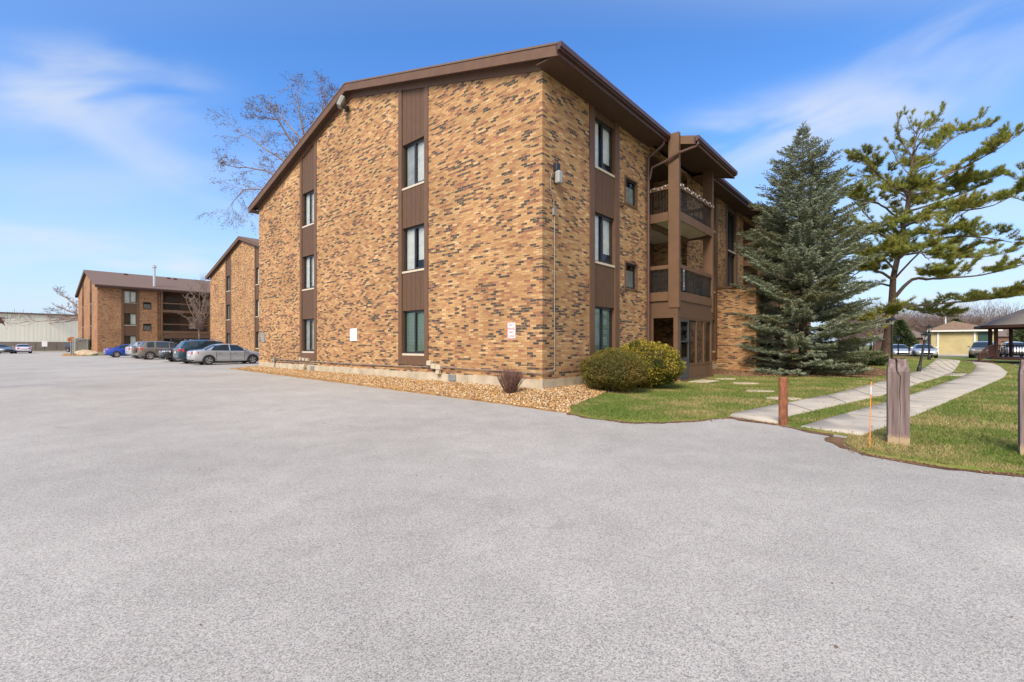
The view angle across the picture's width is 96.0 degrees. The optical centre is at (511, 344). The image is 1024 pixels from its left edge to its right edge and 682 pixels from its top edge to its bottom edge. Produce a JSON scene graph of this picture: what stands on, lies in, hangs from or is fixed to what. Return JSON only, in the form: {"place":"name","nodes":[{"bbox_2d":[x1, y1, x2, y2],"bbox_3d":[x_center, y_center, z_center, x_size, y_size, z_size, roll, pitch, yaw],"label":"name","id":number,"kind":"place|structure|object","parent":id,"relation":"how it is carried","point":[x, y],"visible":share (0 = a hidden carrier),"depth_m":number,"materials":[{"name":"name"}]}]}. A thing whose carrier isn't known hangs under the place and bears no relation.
{"place":"outdoors","nodes":[
{"label":"outdoors","id":0,"kind":"place"},
{"bbox_2d":[0,352,1023,681],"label":"parking lot","id":1,"kind":"structure","parent":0,"point":[272,528],"depth_m":3.13,"materials":[{"name":"grey asphalt"}]},
{"bbox_2d":[0,344,14,353],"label":"parked car","id":2,"kind":"object","parent":1,"relation":"on","point":[5,349],"visible":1,"depth_m":69.89,"materials":[{"name":"grey paint"}]},
{"bbox_2d":[12,344,31,352],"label":"parked car","id":3,"kind":"object","parent":1,"relation":"on","point":[22,348],"visible":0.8,"depth_m":71.70,"materials":[{"name":"grey paint"}]},
{"bbox_2d":[0,312,77,350],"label":"warehouse","id":4,"kind":"structure","parent":1,"relation":"on","point":[35,334],"depth_m":93.76,"materials":[{"name":"metal"}]},
{"bbox_2d":[19,286,77,325],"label":"bare tree","id":5,"kind":"object","parent":1,"relation":"on","point":[75,313],"visible":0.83,"depth_m":91.96,"materials":[{"name":"brown plant"}]},
{"bbox_2d":[65,343,69,351],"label":"parked suv","id":6,"kind":"object","parent":1,"relation":"on","point":[67,347],"visible":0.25,"depth_m":83.83,"materials":[{"name":"black paint"}]},
{"bbox_2d":[103,344,130,356],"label":"parked car","id":7,"kind":"object","parent":1,"relation":"on","point":[117,351],"visible":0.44,"depth_m":48.95,"materials":[{"name":"blue paint"}]},
{"bbox_2d":[126,341,144,358],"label":"parked suv","id":8,"kind":"object","parent":1,"relation":"on","point":[129,349],"visible":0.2,"depth_m":44.38,"materials":[{"name":"silver metal"}]},
{"bbox_2d":[132,341,177,359],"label":"parked suv","id":9,"kind":"object","parent":1,"relation":"on","point":[149,350],"visible":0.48,"depth_m":41.68,"materials":[{"name":"brown paint"}]},
{"bbox_2d":[158,348,180,361],"bbox_3d":[-25.924,0.499,37.632,2.160,1.697,4.577,0,0,41],"label":"parked suv","id":10,"kind":"object","parent":1,"relation":"on","point":[167,354],"visible":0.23,"depth_m":35.77,"materials":[{"name":"black paint"}]},
{"bbox_2d":[173,339,236,363],"bbox_3d":[-22.323,0.475,34.308,2.160,1.746,4.577,0,0,42],"label":"parked suv","id":11,"kind":"object","parent":1,"relation":"on","point":[181,348],"visible":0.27,"depth_m":32.76,"materials":[{"name":"blue paint"}]},
{"bbox_2d":[186,344,258,364],"bbox_3d":[-20.010,0.630,32.395,2.160,1.436,4.577,0,0,41],"label":"parked car","id":12,"kind":"object","parent":1,"relation":"on","point":[210,354],"visible":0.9,"depth_m":31.50,"materials":[{"name":"silver metal"}]},
{"bbox_2d":[4,397,1012,647],"bbox_3d":[-2.752,1.342,8.995,22.425,0.020,13.949,0,0,0],"label":"grit","id":13,"kind":"object","parent":1,"relation":"on","point":[448,467],"visible":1,"depth_m":3.15,"materials":[{"name":"grey gravel"}]},
{"bbox_2d":[779,377,787,425],"bbox_3d":[4.560,0.972,7.749,0.136,0.856,0.136,0,0,0],"label":"wooden post","id":14,"kind":"object","parent":1,"relation":"on","point":[783,400],"visible":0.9,"depth_m":7.70,"materials":[{"name":"brown wood"}]},
{"bbox_2d":[566,413,1023,476],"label":"soil edge","id":15,"kind":"object","parent":1,"relation":"on","point":[834,439],"visible":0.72,"depth_m":6.47,"materials":[{"name":"brown soil"}]},
{"bbox_2d":[568,413,1023,476],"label":"leaf litter","id":16,"kind":"object","parent":15,"relation":"on","point":[1003,472],"visible":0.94,"depth_m":6.20,"materials":[{"name":"brown plant"}]},
{"bbox_2d":[0,0,1023,344],"label":"sky","id":17,"kind":"structure","parent":0,"point":[107,142],"materials":[{"name":"blue"}]},
{"bbox_2d":[570,355,1023,473],"bbox_3d":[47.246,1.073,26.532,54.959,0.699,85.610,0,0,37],"label":"lawn","id":18,"kind":"structure","parent":0,"point":[636,390],"depth_m":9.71,"materials":[{"name":"green plant"}]},
{"bbox_2d":[579,347,650,391],"bbox_3d":[2.817,0.662,12.701,1.907,1.244,1.932,0,0,0],"label":"round shrub","id":19,"kind":"object","parent":18,"relation":"on","point":[615,369],"visible":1,"depth_m":12.18,"materials":[{"name":"green plant"}]},
{"bbox_2d":[617,338,685,387],"bbox_3d":[4.077,0.544,13.958,2.340,1.506,2.080,0,0,0],"label":"round shrub","id":20,"kind":"object","parent":18,"relation":"on","point":[665,364],"visible":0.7,"depth_m":13.34,"materials":[{"name":"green plant"}]},
{"bbox_2d":[688,380,717,382],"bbox_3d":[6.782,1.289,16.270,0.699,0.030,1.198,0,0,41],"label":"porch stone","id":21,"kind":"object","parent":18,"relation":"on","point":[704,381],"visible":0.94,"depth_m":15.99,"materials":[{"name":"beige stone"}]},
{"bbox_2d":[733,382,758,383],"bbox_3d":[7.991,1.321,15.751,0.893,0.038,0.595,0,0,0],"label":"stepping stone","id":22,"kind":"object","parent":18,"relation":"on","point":[744,383],"visible":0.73,"depth_m":15.57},
{"bbox_2d":[746,390,774,391],"bbox_3d":[7.053,1.321,13.091,0.709,0.038,0.575,0,0,30],"label":"stepping stone","id":23,"kind":"object","parent":18,"relation":"on","point":[760,390],"visible":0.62,"depth_m":13.13,"materials":[{"name":"beige stone"}]},
{"bbox_2d":[766,396,800,399],"bbox_3d":[6.661,1.321,11.338,0.770,0.038,0.597,0,0,21],"label":"stepping stone","id":24,"kind":"object","parent":18,"relation":"on","point":[776,398],"visible":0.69,"depth_m":11.17,"materials":[{"name":"beige stone"}]},
{"bbox_2d":[712,359,885,376],"bbox_3d":[15.966,1.203,24.285,6.771,0.342,17.715,0,0,42],"label":"mulch bed","id":25,"kind":"object","parent":18,"relation":"on","point":[733,372],"visible":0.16,"depth_m":20.38,"materials":[{"name":"brown wood"}]},
{"bbox_2d":[730,120,890,375],"bbox_3d":[13.351,-4.379,20.982,6.546,11.702,6.615,0,0,0],"label":"spruce tree","id":26,"kind":"object","parent":25,"relation":"on","point":[813,253],"visible":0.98,"depth_m":19.95,"materials":[{"name":"green plant"}]},
{"bbox_2d":[615,362,1021,466],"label":"fallen leaves","id":27,"kind":"object","parent":18,"relation":"on","point":[879,425],"visible":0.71,"depth_m":8.32,"materials":[{"name":"brown plant"}]},
{"bbox_2d":[869,380,871,446],"bbox_3d":[4.641,0.907,5.965,0.032,0.905,0.014,0,0,0],"label":"snow stake","id":28,"kind":"object","parent":18,"relation":"on","point":[870,412],"visible":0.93,"depth_m":5.96,"materials":[{"name":"orange paint"}]},
{"bbox_2d":[864,352,888,365],"bbox_3d":[21.009,0.793,26.615,1.322,0.955,1.318,0,0,0],"label":"round shrub","id":29,"kind":"object","parent":18,"relation":"on","point":[880,361],"visible":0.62,"depth_m":26.24,"materials":[{"name":"green plant"}]},
{"bbox_2d":[887,316,896,357],"bbox_3d":[19.318,-0.066,23.432,0.379,2.826,0.379,0,0,22],"label":"lamp post","id":30,"kind":"object","parent":18,"relation":"on","point":[891,319],"visible":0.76,"depth_m":23.39,"materials":[{"name":"black metal"}]},
{"bbox_2d":[886,358,909,445],"bbox_3d":[5.188,0.764,6.195,0.225,1.172,0.225,0,0,36],"label":"timber post","id":31,"kind":"object","parent":18,"relation":"on","point":[897,401],"visible":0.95,"depth_m":6.12,"materials":[{"name":"brown wood"}]},
{"bbox_2d":[895,336,900,355],"bbox_3d":[33.525,0.178,40.000,0.379,2.003,0.379,0,0,-22],"label":"lamp post","id":32,"kind":"object","parent":18,"relation":"on","point":[898,338],"visible":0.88,"depth_m":39.95,"materials":[{"name":"black metal"}]},
{"bbox_2d":[889,356,924,357],"bbox_3d":[24.216,0.890,31.200,6.175,0.353,4.238,0,0,0],"label":"mulch bed","id":33,"kind":"object","parent":18,"relation":"on","point":[904,357],"visible":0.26,"depth_m":29.21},
{"bbox_2d":[839,101,1023,355],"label":"pine tree","id":34,"kind":"object","parent":33,"relation":"on","point":[896,244],"visible":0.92,"depth_m":29.77,"materials":[{"name":"green plant"}]},
{"bbox_2d":[916,331,930,371],"bbox_3d":[19.925,0.343,22.367,0.410,2.058,0.410,11,0,0],"label":"lamp post","id":35,"kind":"object","parent":18,"relation":"on","point":[925,335],"visible":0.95,"depth_m":22.32,"materials":[{"name":"black metal"}]},
{"bbox_2d":[925,324,932,359],"bbox_3d":[25.457,-0.164,28.119,0.379,2.218,0.379,0,0,22],"label":"lamp post","id":36,"kind":"object","parent":18,"relation":"on","point":[929,326],"visible":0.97,"depth_m":28.07,"materials":[{"name":"black metal"}]},
{"bbox_2d":[963,309,1023,362],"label":"gazebo","id":37,"kind":"object","parent":18,"relation":"on","point":[1012,321],"visible":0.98,"depth_m":33.53,"materials":[{"name":"brown wood"}]},
{"bbox_2d":[988,160,1023,200],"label":"pine tree","id":38,"kind":"object","parent":18,"relation":"on","point":[1019,184],"visible":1,"depth_m":26.85,"materials":[{"name":"green plant"}]},
{"bbox_2d":[1018,359,1023,454],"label":"timber post","id":39,"kind":"object","parent":18,"relation":"on","point":[1021,408],"visible":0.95,"depth_m":5.55,"materials":[{"name":"brown wood"}]},
{"bbox_2d":[730,358,959,423],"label":"path","id":40,"kind":"structure","parent":0,"point":[770,414],"depth_m":11.28,"materials":[{"name":"concrete"}]},
{"bbox_2d":[789,358,954,408],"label":"path joints","id":41,"kind":"object","parent":40,"relation":"on","point":[910,381],"visible":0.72,"depth_m":18.97,"materials":[{"name":"black concrete"}]},
{"bbox_2d":[874,329,922,350],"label":"house","id":42,"kind":"structure","parent":0,"point":[877,345],"depth_m":93.47,"materials":[{"name":"brick"}]},
{"bbox_2d":[801,361,1006,435],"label":"path","id":43,"kind":"structure","parent":0,"point":[943,392],"depth_m":10.46,"materials":[{"name":"concrete"}]},
{"bbox_2d":[811,345,1003,355],"bbox_3d":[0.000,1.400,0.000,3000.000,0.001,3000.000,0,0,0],"label":"ground","id":44,"kind":"structure","parent":0,"point":[860,348],"depth_m":113.04,"materials":[{"name":"green plant"}]},
{"bbox_2d":[0,309,23,329],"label":"bare tree","id":45,"kind":"object","parent":44,"relation":"on","point":[1,320],"visible":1,"depth_m":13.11,"materials":[{"name":"brown plant"}]},
{"bbox_2d":[61,353,85,355],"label":"gravel bed","id":46,"kind":"object","parent":44,"relation":"on","point":[66,354],"visible":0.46,"depth_m":56.90,"materials":[{"name":"beige gravel"}]},
{"bbox_2d":[70,337,89,354],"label":"transformer box","id":47,"kind":"object","parent":46,"relation":"on","point":[78,343],"visible":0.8,"depth_m":60.80,"materials":[{"name":"metal"}]},
{"bbox_2d":[74,350,91,354],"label":"boulder","id":48,"kind":"object","parent":46,"relation":"on","point":[82,352],"visible":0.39,"depth_m":60.10,"materials":[{"name":"beige stone"}]},
{"bbox_2d":[75,265,209,354],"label":"apartment block","id":49,"kind":"structure","parent":44,"relation":"on","point":[115,309],"depth_m":62.09,"materials":[{"name":"brown brick"}]},
{"bbox_2d":[124,336,135,343],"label":"window","id":50,"kind":"structure","parent":49,"relation":"in","point":[127,339],"depth_m":60.45,"materials":[{"name":"grey glass"}]},
{"bbox_2d":[124,313,135,325],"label":"window","id":51,"kind":"structure","parent":49,"relation":"in","point":[129,318],"depth_m":60.45,"materials":[{"name":"grey glass"}]},
{"bbox_2d":[124,291,135,302],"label":"window","id":52,"kind":"structure","parent":49,"relation":"in","point":[129,296],"depth_m":60.30,"materials":[{"name":"grey glass"}]},
{"bbox_2d":[143,324,150,329],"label":"window","id":53,"kind":"structure","parent":49,"relation":"in","point":[145,326],"depth_m":61.70,"materials":[{"name":"grey glass"}]},
{"bbox_2d":[143,302,150,308],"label":"window","id":54,"kind":"structure","parent":49,"relation":"in","point":[146,305],"depth_m":61.63,"materials":[{"name":"glass"}]},
{"bbox_2d":[160,317,179,330],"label":"balcony","id":55,"kind":"structure","parent":49,"relation":"in","point":[160,317],"depth_m":64.88,"materials":[{"name":"brown wood"}]},
{"bbox_2d":[160,296,179,309],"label":"balcony","id":56,"kind":"structure","parent":49,"relation":"in","point":[160,296],"depth_m":64.28,"materials":[{"name":"brown wood"}]},
{"bbox_2d":[175,274,209,338],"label":"bare tree","id":57,"kind":"object","parent":44,"relation":"on","point":[197,323],"visible":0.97,"depth_m":57.98,"materials":[{"name":"brown plant"}]},
{"bbox_2d":[205,236,258,351],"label":"apartment block","id":58,"kind":"structure","parent":44,"relation":"on","point":[233,274],"depth_m":45.25,"materials":[{"name":"brown brick"}]},
{"bbox_2d":[226,276,229,291],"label":"window","id":59,"kind":"structure","parent":58,"relation":"in","point":[228,277],"depth_m":47.43,"materials":[{"name":"grey glass"}]},
{"bbox_2d":[227,305,229,319],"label":"window","id":60,"kind":"structure","parent":58,"relation":"in","point":[228,306],"depth_m":47.43,"materials":[{"name":"glass"}]},
{"bbox_2d":[255,332,258,348],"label":"window","id":61,"kind":"structure","parent":58,"relation":"in","point":[257,332],"depth_m":42.17,"materials":[{"name":"white metal"}]},
{"bbox_2d":[256,268,258,284],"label":"window","id":62,"kind":"structure","parent":58,"relation":"in","point":[257,268],"depth_m":42.17,"materials":[{"name":"white glass"}]},
{"bbox_2d":[196,71,339,234],"bbox_3d":[-15.665,-8.630,30.293,12.526,20.161,7.547,0,0,0],"label":"bare tree","id":63,"kind":"object","parent":44,"relation":"on","point":[291,140],"visible":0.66,"depth_m":30.61,"materials":[{"name":"brown plant"}]},
{"bbox_2d":[230,366,679,412],"bbox_3d":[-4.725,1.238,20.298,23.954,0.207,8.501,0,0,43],"label":"gravel","id":64,"kind":"structure","parent":44,"relation":"on","point":[418,385],"depth_m":12.61,"materials":[{"name":"beige gravel"}]},
{"bbox_2d":[238,365,604,407],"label":"fallen leaves","id":65,"kind":"object","parent":64,"relation":"on","point":[434,385],"visible":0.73,"depth_m":13.40,"materials":[{"name":"brown plant"}]},
{"bbox_2d":[495,366,525,393],"bbox_3d":[-0.040,0.890,11.740,0.805,0.745,0.801,0,0,25],"label":"twig bush","id":66,"kind":"object","parent":64,"relation":"on","point":[510,386],"visible":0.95,"depth_m":11.64,"materials":[{"name":"brown plant"}]},
{"bbox_2d":[248,41,810,389],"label":"apartment block","id":67,"kind":"structure","parent":44,"relation":"on","point":[406,217],"depth_m":15.86,"materials":[{"name":"brown brick"}]},
{"bbox_2d":[261,332,264,341],"bbox_3d":[-13.293,-0.425,24.593,0.500,0.550,0.031,0,0,41],"label":"wall plate","id":68,"kind":"object","parent":67,"relation":"attached to","point":[262,337],"depth_m":24.59,"materials":[{"name":"grey metal"}]},
{"bbox_2d":[302,319,313,352],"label":"window","id":69,"kind":"structure","parent":67,"relation":"in","point":[308,323],"depth_m":21.43,"materials":[{"name":"white metal"}]},
{"bbox_2d":[302,255,313,290],"bbox_3d":[-9.145,-3.320,21.334,1.310,1.620,0.600,0,0,42],"label":"window","id":70,"kind":"structure","parent":67,"relation":"in","point":[309,260],"depth_m":21.43,"materials":[{"name":"white glass"}]},
{"bbox_2d":[302,190,313,227],"bbox_3d":[-9.145,-6.250,21.334,1.310,1.620,0.600,0,0,42],"label":"window","id":71,"kind":"structure","parent":67,"relation":"in","point":[309,197],"depth_m":21.43,"materials":[{"name":"glass"}]},
{"bbox_2d":[337,95,348,111],"bbox_3d":[-6.793,-9.695,18.505,0.424,0.443,0.499,0,0,-14],"label":"flood light","id":72,"kind":"object","parent":67,"relation":"attached to","point":[341,101],"visible":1,"depth_m":18.32,"materials":[{"name":"white metal"}]},
{"bbox_2d":[273,357,428,367],"bbox_3d":[-7.398,0.940,19.334,12.800,0.620,0.096,0,0,41],"label":"conduit","id":73,"kind":"object","parent":67,"relation":"attached to","point":[274,359],"visible":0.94,"depth_m":19.50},
{"bbox_2d":[350,328,356,340],"bbox_3d":[-6.354,-0.400,18.461,0.520,0.500,0.020,0,0,42],"label":"sign","id":74,"kind":"object","parent":67,"relation":"attached to","point":[353,334],"visible":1,"depth_m":18.44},
{"bbox_2d":[402,310,423,355],"bbox_3d":[-3.209,-0.425,16.084,1.340,1.590,0.600,0,0,42],"label":"window","id":75,"kind":"structure","parent":67,"relation":"in","point":[413,320],"depth_m":16.12,"materials":[{"name":"teal metal"}]},
{"bbox_2d":[402,224,423,273],"bbox_3d":[-3.209,-3.320,16.084,1.340,1.620,0.600,0,0,42],"label":"window","id":76,"kind":"structure","parent":67,"relation":"in","point":[413,236],"depth_m":16.19,"materials":[{"name":"glass"}]},
{"bbox_2d":[402,138,423,190],"bbox_3d":[-3.209,-6.250,16.084,1.340,1.620,0.600,0,0,42],"label":"window","id":77,"kind":"structure","parent":67,"relation":"in","point":[413,152],"depth_m":16.16,"materials":[{"name":"white glass"}]},
{"bbox_2d":[435,365,442,369],"bbox_3d":[-2.352,0.725,14.850,0.252,0.170,0.125,0,0,41],"label":"cable box","id":78,"kind":"object","parent":67,"relation":"attached to","point":[438,367],"visible":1,"depth_m":14.78,"materials":[{"name":"beige plastic"}]},
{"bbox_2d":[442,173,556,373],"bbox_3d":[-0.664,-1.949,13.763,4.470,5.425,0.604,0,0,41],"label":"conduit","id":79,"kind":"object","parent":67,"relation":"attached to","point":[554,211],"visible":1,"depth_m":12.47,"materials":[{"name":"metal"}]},
{"bbox_2d":[507,322,515,338],"bbox_3d":[-0.015,-0.400,12.859,0.304,0.460,0.010,0,0,41],"label":"fire lane sign","id":80,"kind":"object","parent":67,"relation":"attached to","point":[511,330],"visible":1,"depth_m":12.86,"materials":[{"name":"white metal"}]},
{"bbox_2d":[553,162,561,184],"bbox_3d":[1.249,-4.650,12.501,0.200,0.560,0.180,0,0,42],"label":"wall lamp","id":81,"kind":"object","parent":67,"relation":"attached to","point":[557,174],"visible":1,"depth_m":12.45,"materials":[{"name":"white metal"}]},
{"bbox_2d":[595,306,611,352],"bbox_3d":[2.677,-0.445,14.775,0.512,1.550,1.320,0,0,42],"label":"window","id":82,"kind":"structure","parent":67,"relation":"in","point":[603,316],"depth_m":14.83,"materials":[{"name":"teal glass"}]},
{"bbox_2d":[595,213,614,267],"bbox_3d":[2.710,-3.320,14.746,0.600,1.620,1.320,0,0,41],"label":"window","id":83,"kind":"structure","parent":67,"relation":"in","point":[603,225],"depth_m":14.90,"materials":[{"name":"glass"}]},
{"bbox_2d":[595,118,614,177],"bbox_3d":[2.710,-6.250,14.746,0.600,1.620,1.320,0,0,41],"label":"window","id":84,"kind":"structure","parent":67,"relation":"in","point":[603,134],"depth_m":14.90,"materials":[{"name":"glass"}]},
{"bbox_2d":[626,263,634,288],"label":"window","id":85,"kind":"structure","parent":67,"relation":"in","point":[630,276],"depth_m":16.09,"materials":[{"name":"glass"}]},
{"bbox_2d":[626,179,634,205],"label":"window","id":86,"kind":"structure","parent":67,"relation":"in","point":[630,194],"depth_m":16.08,"materials":[{"name":"glass"}]},
{"bbox_2d":[650,184,713,207],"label":"string lights","id":87,"kind":"object","parent":67,"relation":"attached to","point":[687,188],"visible":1,"depth_m":16.89,"materials":[{"name":"white paint"}]},
{"bbox_2d":[682,269,685,290],"bbox_3d":[6.206,-2.340,16.647,0.018,0.780,0.320,0,0,42],"label":"welcome banner","id":88,"kind":"object","parent":67,"relation":"attached to","point":[683,279],"visible":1,"depth_m":16.62,"materials":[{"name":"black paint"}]},
{"bbox_2d":[680,319,688,378],"bbox_3d":[6.252,0.155,16.713,0.100,2.130,0.860,0,0,41],"label":"door","id":89,"kind":"structure","parent":67,"relation":"in","point":[686,374],"depth_m":16.84,"materials":[{"name":"brown wood"}]},
{"bbox_2d":[728,253,733,285],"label":"window","id":90,"kind":"structure","parent":67,"relation":"in","point":[730,257],"depth_m":24.92,"materials":[{"name":"black glass"}]},
{"bbox_2d":[728,212,735,253],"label":"window","id":91,"kind":"structure","parent":67,"relation":"in","point":[730,217],"depth_m":24.92,"materials":[{"name":"black glass"}]},
{"bbox_2d":[878,319,920,350],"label":"evergreen tree","id":92,"kind":"object","parent":44,"relation":"on","point":[907,336],"visible":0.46,"depth_m":61.18,"materials":[{"name":"green plant"}]},
{"bbox_2d":[831,296,1021,350],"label":"woodland","id":93,"kind":"object","parent":44,"relation":"on","point":[917,323],"visible":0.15,"depth_m":107.68,"materials":[{"name":"plant"}]},
{"bbox_2d":[948,318,965,322],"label":"evergreen tree","id":94,"kind":"object","parent":44,"relation":"on","point":[957,319],"visible":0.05,"depth_m":83.64,"materials":[{"name":"green plant"}]},
{"bbox_2d":[998,329,1013,344],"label":"house","id":95,"kind":"structure","parent":44,"relation":"on","point":[1003,333],"depth_m":92.11,"materials":[{"name":"brick"}]},
{"bbox_2d":[1006,329,1023,342],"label":"evergreen tree","id":96,"kind":"object","parent":44,"relation":"on","point":[1018,334],"visible":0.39,"depth_m":70.48,"materials":[{"name":"green plant"}]},
{"bbox_2d":[944,373,967,375],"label":"path","id":97,"kind":"structure","parent":0,"point":[951,374],"depth_m":20.30,"materials":[{"name":"concrete"}]},
{"bbox_2d":[923,321,1002,353],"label":"brick garage","id":98,"kind":"structure","parent":0,"point":[954,337],"depth_m":62.55,"materials":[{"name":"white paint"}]},
{"bbox_2d":[978,332,992,341],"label":"door","id":99,"kind":"structure","parent":98,"relation":"in","point":[982,336],"depth_m":60.74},
{"bbox_2d":[941,356,1023,356],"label":"parking lot","id":100,"kind":"structure","parent":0,"point":[968,356],"depth_m":52.67,"materials":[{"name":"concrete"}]},
{"bbox_2d":[893,344,912,355],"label":"parked car","id":101,"kind":"object","parent":100,"relation":"on","point":[903,349],"visible":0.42,"depth_m":47.02,"materials":[{"name":"silver metal"}]},
{"bbox_2d":[911,344,938,357],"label":"parked car","id":102,"kind":"object","parent":100,"relation":"on","point":[916,349],"visible":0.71,"depth_m":46.20,"materials":[{"name":"silver metal"}]},
{"bbox_2d":[938,354,968,355],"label":"wheel stop","id":103,"kind":"object","parent":100,"relation":"on","point":[953,354],"visible":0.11,"depth_m":55.81,"materials":[{"name":"concrete"}]},
{"bbox_2d":[967,341,993,357],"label":"parked suv","id":104,"kind":"object","parent":100,"relation":"on","point":[976,348],"visible":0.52,"depth_m":45.76,"materials":[{"name":"grey paint"}]},
{"bbox_2d":[999,342,1023,356],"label":"parked suv","id":105,"kind":"object","parent":100,"relation":"on","point":[1014,343],"visible":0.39,"depth_m":50.26,"materials":[{"name":"white paint"}]},
{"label":"mulch bed","id":106,"kind":"structure","parent":0,"visible":0},
{"bbox_2d":[837,352,868,365],"bbox_3d":[18.516,0.877,25.256,1.708,1.016,1.711,0,0,0],"label":"round shrub","id":107,"kind":"object","parent":106,"relation":"on","point":[864,363],"visible":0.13,"depth_m":24.71,"materials":[{"name":"green plant"}]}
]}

